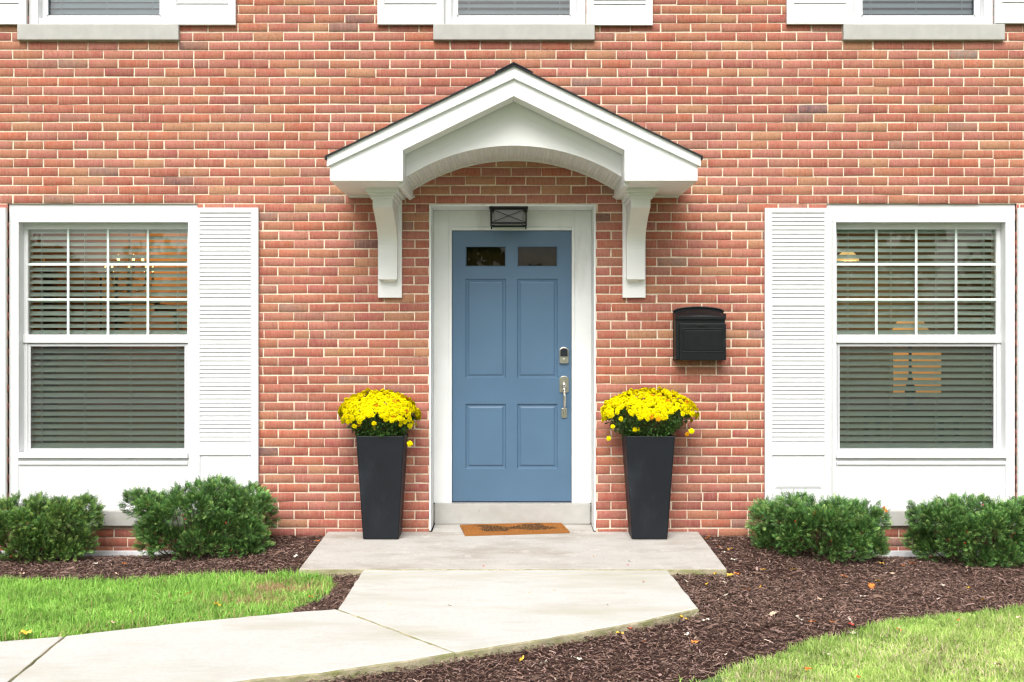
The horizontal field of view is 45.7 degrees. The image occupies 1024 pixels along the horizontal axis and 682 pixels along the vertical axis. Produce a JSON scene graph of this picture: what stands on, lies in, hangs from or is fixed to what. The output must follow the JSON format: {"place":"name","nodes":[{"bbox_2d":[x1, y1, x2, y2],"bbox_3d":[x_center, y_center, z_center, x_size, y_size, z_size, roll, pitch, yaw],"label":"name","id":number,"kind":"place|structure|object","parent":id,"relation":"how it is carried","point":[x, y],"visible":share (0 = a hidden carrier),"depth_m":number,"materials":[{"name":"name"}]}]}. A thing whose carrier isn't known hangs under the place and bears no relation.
{"place":"outdoors","nodes":[
{"label":"outdoors","id":0,"kind":"place"},
{"bbox_2d":[0,567,337,641],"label":"lawn grass","id":1,"kind":"structure","parent":0,"point":[95,604],"depth_m":7.20,"materials":[{"name":"green plant"}]},
{"bbox_2d":[18,630,31,634],"bbox_3d":[-2.597,1.548,6.464,0.063,0.019,0.069,0,0,20],"label":"fallen leaf","id":2,"kind":"object","parent":1,"relation":"on","point":[25,632],"visible":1,"depth_m":6.47,"materials":[{"name":"yellow plant"}]},
{"bbox_2d":[0,534,1023,681],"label":"ground","id":3,"kind":"structure","parent":0,"point":[706,680],"depth_m":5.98,"materials":[{"name":"brown wood"}]},
{"bbox_2d":[0,489,106,563],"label":"yew shrub","id":4,"kind":"object","parent":3,"relation":"on","point":[36,514],"visible":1,"depth_m":8.58,"materials":[{"name":"green plant"}]},
{"bbox_2d":[117,473,281,560],"bbox_3d":[-2.265,1.276,8.755,1.112,0.634,0.873,0,0,0],"label":"yew shrub","id":5,"kind":"object","parent":3,"relation":"on","point":[243,510],"visible":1,"depth_m":8.56,"materials":[{"name":"green plant"}]},
{"bbox_2d":[0,570,698,681],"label":"walkway","id":6,"kind":"structure","parent":3,"relation":"on","point":[419,621],"depth_m":6.45,"materials":[{"name":"concrete"}]},
{"bbox_2d":[0,0,1023,557],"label":"brick house","id":7,"kind":"structure","parent":3,"relation":"on","point":[290,200],"depth_m":9.20,"materials":[{"name":"brick"}]},
{"bbox_2d":[33,258,44,442],"bbox_3d":[-4.714,0.303,12.035,0.141,2.276,0.030,0,0,0],"label":"curtain","id":8,"kind":"object","parent":7,"relation":"hanging from","point":[37,303],"depth_m":12.04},
{"bbox_2d":[43,267,57,442],"bbox_3d":[-4.587,0.403,12.040,0.104,2.276,0.120,0,0,0],"label":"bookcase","id":9,"kind":"object","parent":7,"relation":"in","point":[50,303],"visible":0.34,"depth_m":11.98,"materials":[{"name":"brown wood"}]},
{"bbox_2d":[17,0,179,40],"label":"window","id":10,"kind":"structure","parent":7,"relation":"in","point":[42,26],"depth_m":9.22,"materials":[{"name":"white paint"}]},
{"bbox_2d":[3,204,199,525],"bbox_3d":[-3.110,0.166,9.332,1.540,2.475,0.335,0,0,0],"label":"window","id":11,"kind":"structure","parent":7,"relation":"in","point":[106,470],"depth_m":9.32,"materials":[{"name":"white paint"}]},
{"bbox_2d":[100,277,117,334],"bbox_3d":[-4.046,-0.364,12.163,0.178,0.638,0.034,0,0,0],"label":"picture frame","id":12,"kind":"object","parent":7,"relation":"attached to","point":[102,278],"visible":0.26,"depth_m":12.15,"materials":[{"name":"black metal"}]},
{"bbox_2d":[104,233,153,296],"bbox_3d":[-3.570,-0.856,11.300,0.427,0.887,0.426,0,0,0],"label":"chandelier","id":13,"kind":"object","parent":7,"relation":"hanging from","point":[128,272],"visible":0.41,"depth_m":11.26,"materials":[{"name":"gold metal"}]},
{"bbox_2d":[99,302,174,310],"bbox_3d":[-3.693,-0.330,11.995,0.531,0.128,0.790,0,0,0],"label":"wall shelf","id":14,"kind":"object","parent":7,"relation":"attached to","point":[118,303],"depth_m":11.77,"materials":[{"name":"brown wood"}]},
{"bbox_2d":[489,206,527,228],"bbox_3d":[-0.033,-0.947,9.342,0.294,0.150,0.276,0,0,0],"label":"porch light","id":15,"kind":"object","parent":7,"relation":"attached to","point":[508,214],"visible":1,"depth_m":9.24,"materials":[{"name":"black metal"}]},
{"bbox_2d":[452,231,570,500],"bbox_3d":[-0.009,0.196,9.503,0.931,2.119,0.118,0,0,0],"label":"front door","id":16,"kind":"structure","parent":7,"relation":"in","point":[511,290],"depth_m":9.52,"materials":[{"name":"blue paint"}]},
{"bbox_2d":[433,0,594,40],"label":"window","id":17,"kind":"structure","parent":7,"relation":"in","point":[572,27],"depth_m":9.19,"materials":[{"name":"white paint"}]},
{"bbox_2d":[673,306,725,359],"bbox_3d":[1.403,-0.059,9.128,0.391,0.406,0.144,0,0,0],"label":"mailbox","id":18,"kind":"object","parent":7,"relation":"attached to","point":[699,332],"visible":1,"depth_m":9.07,"materials":[{"name":"black paint"}]},
{"bbox_2d":[679,324,725,359],"bbox_3d":[1.418,0.007,9.075,0.348,0.274,0.018,0,0,0],"label":"door","id":19,"kind":"structure","parent":18,"relation":"in","point":[685,354],"depth_m":9.07,"materials":[{"name":"black paint"}]},
{"bbox_2d":[837,233,858,260],"bbox_3d":[3.141,-1.023,11.400,0.220,0.551,0.217,0,0,0],"label":"pendant lamp","id":20,"kind":"object","parent":7,"relation":"hanging from","point":[846,253],"visible":0.26,"depth_m":11.33,"materials":[{"name":"beige"}]},
{"bbox_2d":[863,416,962,442],"bbox_3d":[3.730,1.106,11.400,0.800,0.870,0.500,0,0,0],"label":"side table","id":21,"kind":"object","parent":7,"relation":"in","point":[912,416],"visible":0.11,"depth_m":11.18,"materials":[{"name":"black metal"}]},
{"bbox_2d":[892,321,927,410],"bbox_3d":[3.730,0.227,11.400,0.360,0.888,0.360,0,0,0],"label":"table lamp","id":22,"kind":"object","parent":21,"relation":"on","point":[908,322],"visible":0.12,"depth_m":11.33,"materials":[{"name":"beige"}]},
{"bbox_2d":[893,353,940,392],"bbox_3d":[4.117,0.340,12.370,0.477,0.449,0.040,0,0,0],"label":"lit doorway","id":23,"kind":"structure","parent":7,"relation":"in","point":[894,366],"depth_m":12.35,"materials":[{"name":"orange"}]},
{"bbox_2d":[842,0,1004,40],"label":"window","id":24,"kind":"structure","parent":7,"relation":"in","point":[979,26],"depth_m":9.22,"materials":[{"name":"white paint"}]},
{"bbox_2d":[827,204,1022,525],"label":"window","id":25,"kind":"structure","parent":7,"relation":"in","point":[894,474],"depth_m":9.32,"materials":[{"name":"white paint"}]},
{"bbox_2d":[299,524,726,577],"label":"porch slab","id":26,"kind":"structure","parent":3,"relation":"on","point":[454,547],"depth_m":8.46,"materials":[{"name":"concrete"}]},
{"bbox_2d":[356,433,407,538],"bbox_3d":[-0.968,1.073,9.015,0.353,0.757,0.346,0,0,0],"label":"planter","id":27,"kind":"object","parent":26,"relation":"on","point":[382,466],"visible":0.83,"depth_m":8.86,"materials":[{"name":"plastic"}]},
{"bbox_2d":[337,388,421,446],"bbox_3d":[-0.988,0.559,8.957,0.626,0.432,0.448,0,0,0],"label":"chrysanthemum plant","id":28,"kind":"object","parent":27,"relation":"in","point":[390,406],"visible":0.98,"depth_m":8.86,"materials":[{"name":"yellow petal"},{"name":"green leaf"}]},
{"bbox_2d":[460,522,569,535],"bbox_3d":[0.008,1.429,9.254,0.805,0.039,0.398,0,0,-8],"label":"doormat","id":29,"kind":"object","parent":26,"relation":"on","point":[508,529],"visible":1,"depth_m":9.20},
{"bbox_2d":[621,433,674,538],"bbox_3d":[1.001,1.073,9.015,0.361,0.757,0.354,0,0,0],"label":"planter","id":30,"kind":"object","parent":26,"relation":"on","point":[648,464],"visible":0.83,"depth_m":8.86,"materials":[{"name":"plastic"}]},
{"bbox_2d":[601,386,699,440],"bbox_3d":[1.015,0.541,8.957,0.740,0.414,0.448,0,0,0],"label":"chrysanthemum plant","id":31,"kind":"object","parent":30,"relation":"in","point":[641,408],"visible":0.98,"depth_m":8.87,"materials":[{"name":"yellow petal"},{"name":"green leaf"}]},
{"bbox_2d":[745,488,892,565],"bbox_3d":[2.181,1.314,8.695,1.072,0.478,0.958,0,0,0],"label":"yew shrub","id":32,"kind":"object","parent":3,"relation":"on","point":[844,522],"visible":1,"depth_m":8.46,"materials":[{"name":"green plant"}]},
{"bbox_2d":[899,490,1023,569],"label":"yew shrub","id":33,"kind":"object","parent":3,"relation":"on","point":[966,526],"visible":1,"depth_m":8.47,"materials":[{"name":"green plant"}]},
{"bbox_2d":[679,603,1023,681],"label":"lawn grass","id":34,"kind":"structure","parent":0,"point":[976,640],"depth_m":6.10,"materials":[{"name":"green plant"}]}
]}

